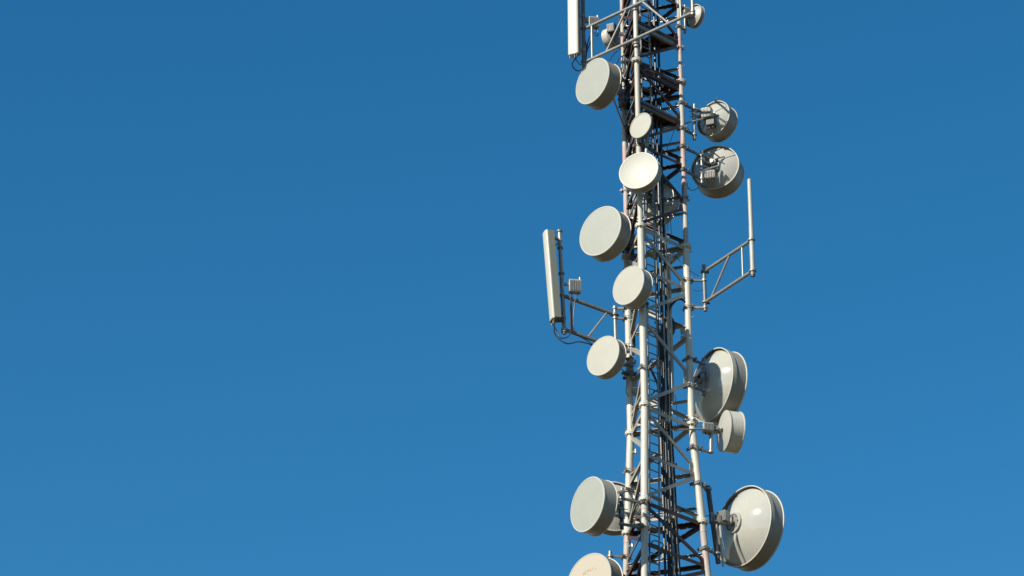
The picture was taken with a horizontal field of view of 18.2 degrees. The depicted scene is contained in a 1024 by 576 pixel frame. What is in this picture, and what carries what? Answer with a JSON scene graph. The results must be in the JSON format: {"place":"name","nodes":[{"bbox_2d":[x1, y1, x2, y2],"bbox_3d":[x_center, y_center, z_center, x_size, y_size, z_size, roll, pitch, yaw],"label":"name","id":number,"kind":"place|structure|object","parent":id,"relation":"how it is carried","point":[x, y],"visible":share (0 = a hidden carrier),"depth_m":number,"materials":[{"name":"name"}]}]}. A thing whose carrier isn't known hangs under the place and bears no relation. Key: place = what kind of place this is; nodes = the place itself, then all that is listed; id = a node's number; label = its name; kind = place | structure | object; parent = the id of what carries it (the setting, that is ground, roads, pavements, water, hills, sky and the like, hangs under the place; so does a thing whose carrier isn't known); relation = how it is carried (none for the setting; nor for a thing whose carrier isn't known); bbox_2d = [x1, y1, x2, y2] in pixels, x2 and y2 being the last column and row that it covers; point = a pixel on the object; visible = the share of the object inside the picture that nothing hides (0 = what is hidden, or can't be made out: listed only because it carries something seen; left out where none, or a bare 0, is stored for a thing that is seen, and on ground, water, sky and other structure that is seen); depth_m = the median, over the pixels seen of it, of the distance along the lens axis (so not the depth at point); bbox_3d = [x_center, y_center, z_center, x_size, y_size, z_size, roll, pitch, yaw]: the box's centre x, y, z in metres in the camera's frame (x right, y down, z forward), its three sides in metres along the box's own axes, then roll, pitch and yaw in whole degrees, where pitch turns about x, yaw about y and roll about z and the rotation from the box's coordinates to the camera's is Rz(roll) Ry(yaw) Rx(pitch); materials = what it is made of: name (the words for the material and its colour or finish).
{"place":"outdoors","nodes":[
{"label":"outdoors","id":0,"kind":"place"},
{"bbox_2d":[0,0,1023,575],"label":"sky","id":1,"kind":"structure","parent":0,"point":[274,297],"materials":[{"name":"blue"}]},
{"bbox_3d":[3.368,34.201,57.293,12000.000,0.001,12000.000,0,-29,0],"label":"ground","id":2,"kind":"structure","parent":0,"visible":0},
{"bbox_2d":[618,0,710,575],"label":"lattice tower","id":3,"kind":"structure","parent":2,"relation":"on","point":[699,522],"depth_m":75.84,"materials":[{"name":"grey metal"}]},
{"bbox_2d":[556,229,634,344],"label":"antenna arm","id":4,"kind":"object","parent":3,"relation":"attached to","point":[614,314],"visible":0.81,"depth_m":76.76},
{"bbox_2d":[543,229,565,325],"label":"panel antenna","id":5,"kind":"object","parent":4,"relation":"attached to","point":[550,245],"visible":1,"depth_m":76.62,"materials":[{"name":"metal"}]},
{"bbox_2d":[553,294,571,338],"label":"jumper cable","id":6,"kind":"object","parent":5,"relation":"attached to","point":[570,321],"visible":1,"depth_m":76.20,"materials":[{"name":"black rubber"}]},
{"bbox_2d":[553,322,591,345],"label":"jumper cable","id":7,"kind":"object","parent":5,"relation":"attached to","point":[565,342],"visible":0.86,"depth_m":76.04,"materials":[{"name":"black rubber"}]},
{"bbox_2d":[564,277,581,294],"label":"remote radio unit","id":8,"kind":"object","parent":4,"relation":"attached to","point":[574,286],"visible":1,"depth_m":76.78,"materials":[{"name":"metal"}]},
{"bbox_2d":[573,294,623,371],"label":"jumper cable","id":9,"kind":"object","parent":4,"relation":"hanging from","point":[573,325],"visible":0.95,"depth_m":76.30,"materials":[{"name":"black rubber"}]},
{"bbox_2d":[576,58,626,133],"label":"microwave dish","id":10,"kind":"object","parent":3,"relation":"attached to","point":[599,86],"visible":1,"depth_m":79.16,"materials":[{"name":"paint"}]},
{"bbox_2d":[569,551,633,575],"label":"microwave dish","id":11,"kind":"object","parent":3,"relation":"attached to","point":[594,564],"visible":1,"depth_m":73.34,"materials":[{"name":"paint"}]},
{"bbox_2d":[580,206,636,272],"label":"microwave dish","id":12,"kind":"object","parent":3,"relation":"attached to","point":[605,234],"visible":0.96,"depth_m":77.17,"materials":[{"name":"paint"}]},
{"bbox_2d":[570,476,652,536],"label":"microwave dish","id":13,"kind":"object","parent":3,"relation":"attached to","point":[594,505],"visible":1,"depth_m":71.73,"materials":[{"name":"paint"}]},
{"bbox_2d":[587,336,636,379],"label":"microwave dish","id":14,"kind":"object","parent":3,"relation":"attached to","point":[607,358],"visible":1,"depth_m":75.66,"materials":[{"name":"paint"}]},
{"bbox_2d":[601,15,625,49],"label":"microwave dish","id":15,"kind":"object","parent":3,"relation":"attached to","point":[607,34],"visible":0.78,"depth_m":81.57,"materials":[{"name":"metal"}]},
{"bbox_2d":[603,481,640,535],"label":"microwave dish","id":16,"kind":"object","parent":3,"relation":"attached to","point":[613,529],"visible":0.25,"depth_m":74.80,"materials":[{"name":"paint"}]},
{"bbox_2d":[625,2,631,258],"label":"feeder cable","id":17,"kind":"object","parent":3,"relation":"attached to","point":[628,109],"visible":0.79,"depth_m":79.75,"materials":[{"name":"black rubber"}]},
{"bbox_2d":[627,0,635,346],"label":"feeder cable","id":18,"kind":"object","parent":3,"relation":"attached to","point":[631,214],"visible":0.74,"depth_m":77.00,"materials":[{"name":"black rubber"}]},
{"bbox_2d":[613,266,652,309],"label":"microwave dish","id":19,"kind":"object","parent":3,"relation":"attached to","point":[632,287],"visible":1,"depth_m":74.94,"materials":[{"name":"paint"}]},
{"bbox_2d":[630,0,641,153],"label":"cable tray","id":20,"kind":"object","parent":3,"relation":"attached to","point":[633,94],"visible":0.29,"depth_m":79.52,"materials":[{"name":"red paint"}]},
{"bbox_2d":[581,0,695,67],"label":"sector frame","id":21,"kind":"object","parent":3,"relation":"attached to","point":[634,41],"visible":1,"depth_m":79.38,"materials":[{"name":"metal"}]},
{"bbox_2d":[568,0,585,58],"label":"panel antenna","id":22,"kind":"object","parent":21,"relation":"attached to","point":[575,15],"visible":1,"depth_m":80.00,"materials":[{"name":"plastic"}]},
{"bbox_2d":[572,39,586,70],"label":"jumper cable","id":23,"kind":"object","parent":22,"relation":"attached to","point":[577,56],"visible":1,"depth_m":80.05,"materials":[{"name":"black rubber"}]},
{"bbox_2d":[585,15,598,29],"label":"remote radio unit","id":24,"kind":"object","parent":21,"relation":"attached to","point":[589,20],"visible":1,"depth_m":80.40,"materials":[{"name":"metal"}]},
{"bbox_2d":[619,148,661,193],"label":"microwave dish","id":25,"kind":"object","parent":3,"relation":"attached to","point":[640,172],"visible":1,"depth_m":76.46,"materials":[{"name":"paint"}]},
{"bbox_2d":[630,113,652,147],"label":"microwave dish","id":26,"kind":"object","parent":3,"relation":"attached to","point":[641,126],"visible":1,"depth_m":77.34,"materials":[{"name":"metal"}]},
{"bbox_2d":[619,183,678,228],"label":"microwave dish","id":27,"kind":"object","parent":3,"relation":"attached to","point":[669,206],"visible":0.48,"depth_m":78.35,"materials":[{"name":"paint"}]},
{"bbox_2d":[624,23,674,56],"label":"rest platform","id":28,"kind":"structure","parent":3,"relation":"attached to","point":[665,41],"depth_m":80.00,"materials":[{"name":"metal"}]},
{"bbox_2d":[639,0,663,575],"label":"access ladder","id":29,"kind":"object","parent":3,"relation":"attached to","point":[655,293],"visible":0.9,"depth_m":75.29,"materials":[{"name":"metal"}]},
{"bbox_2d":[626,99,676,133],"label":"rest platform","id":30,"kind":"structure","parent":3,"relation":"attached to","point":[667,121],"depth_m":78.84,"materials":[{"name":"metal"}]},
{"bbox_2d":[649,364,661,419],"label":"jumper cable","id":31,"kind":"object","parent":3,"relation":"attached to","point":[654,376],"visible":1,"depth_m":74.95,"materials":[{"name":"black rubber"}]},
{"bbox_2d":[649,0,666,575],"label":"feeder cable","id":32,"kind":"object","parent":3,"relation":"attached to","point":[663,503],"visible":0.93,"depth_m":75.20,"materials":[{"name":"black rubber"}]},
{"bbox_2d":[652,0,672,575],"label":"feeder cable","id":33,"kind":"object","parent":3,"relation":"attached to","point":[661,319],"visible":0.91,"depth_m":76.14,"materials":[{"name":"black rubber"}]},
{"bbox_2d":[659,331,669,575],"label":"feeder cable","id":34,"kind":"object","parent":3,"relation":"attached to","point":[665,492],"visible":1,"depth_m":74.16,"materials":[{"name":"black rubber"}]},
{"bbox_2d":[656,0,677,575],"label":"feeder cable","id":35,"kind":"object","parent":3,"relation":"attached to","point":[664,264],"visible":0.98,"depth_m":76.55,"materials":[{"name":"black rubber"}]},
{"bbox_2d":[659,158,674,575],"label":"feeder cable","id":36,"kind":"object","parent":3,"relation":"attached to","point":[665,382],"visible":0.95,"depth_m":75.28,"materials":[{"name":"black rubber"}]},
{"bbox_2d":[664,218,669,347],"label":"waveguide","id":37,"kind":"object","parent":3,"relation":"attached to","point":[667,284],"visible":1,"depth_m":76.58,"materials":[{"name":"black rubber"}]},
{"bbox_2d":[664,318,674,334],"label":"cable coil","id":38,"kind":"object","parent":3,"relation":"attached to","point":[673,321],"visible":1,"depth_m":76.16,"materials":[{"name":"black rubber"}]},
{"bbox_2d":[666,394,674,574],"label":"feeder cable","id":39,"kind":"object","parent":3,"relation":"attached to","point":[670,483],"visible":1,"depth_m":74.21,"materials":[{"name":"black rubber"}]},
{"bbox_2d":[667,255,674,403],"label":"waveguide","id":40,"kind":"object","parent":3,"relation":"attached to","point":[671,340],"visible":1,"depth_m":75.99,"materials":[{"name":"black rubber"}]},
{"bbox_2d":[666,311,679,574],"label":"feeder cable","id":41,"kind":"object","parent":3,"relation":"attached to","point":[671,443],"visible":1,"depth_m":74.37,"materials":[{"name":"black rubber"}]},
{"bbox_2d":[669,361,680,574],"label":"feeder cable","id":42,"kind":"object","parent":3,"relation":"attached to","point":[674,470],"visible":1,"depth_m":74.22,"materials":[{"name":"black rubber"}]},
{"bbox_2d":[669,298,694,311],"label":"jumper cable","id":43,"kind":"object","parent":3,"relation":"attached to","point":[673,302],"visible":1,"depth_m":76.44,"materials":[{"name":"black rubber"}]},
{"bbox_2d":[673,4,704,33],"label":"microwave dish","id":44,"kind":"object","parent":3,"relation":"attached to","point":[695,21],"visible":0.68,"depth_m":80.73,"materials":[{"name":"paint"}]},
{"bbox_2d":[662,97,737,142],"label":"microwave dish","id":45,"kind":"object","parent":3,"relation":"attached to","point":[717,121],"visible":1,"depth_m":79.48,"materials":[{"name":"paint"}]},
{"bbox_2d":[669,410,745,453],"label":"microwave dish","id":46,"kind":"object","parent":3,"relation":"attached to","point":[729,429],"visible":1,"depth_m":74.91,"materials":[{"name":"paint"}]},
{"bbox_2d":[676,143,744,198],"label":"microwave dish","id":47,"kind":"object","parent":3,"relation":"attached to","point":[717,172],"visible":0.99,"depth_m":79.15,"materials":[{"name":"paint"}]},
{"bbox_2d":[681,347,747,424],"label":"microwave dish","id":48,"kind":"object","parent":3,"relation":"attached to","point":[720,378],"visible":0.9,"depth_m":75.71,"materials":[{"name":"paint"}]},
{"bbox_2d":[680,237,756,311],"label":"antenna arm","id":49,"kind":"object","parent":3,"relation":"attached to","point":[703,280],"visible":1,"depth_m":76.31},
{"bbox_2d":[747,178,754,276],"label":"whip antenna","id":50,"kind":"object","parent":49,"relation":"attached to","point":[751,229],"visible":1,"depth_m":75.76,"materials":[{"name":"metal"}]},
{"bbox_2d":[689,479,784,571],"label":"microwave dish","id":51,"kind":"object","parent":3,"relation":"attached to","point":[746,523],"visible":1,"depth_m":74.02,"materials":[{"name":"paint"}]}
]}

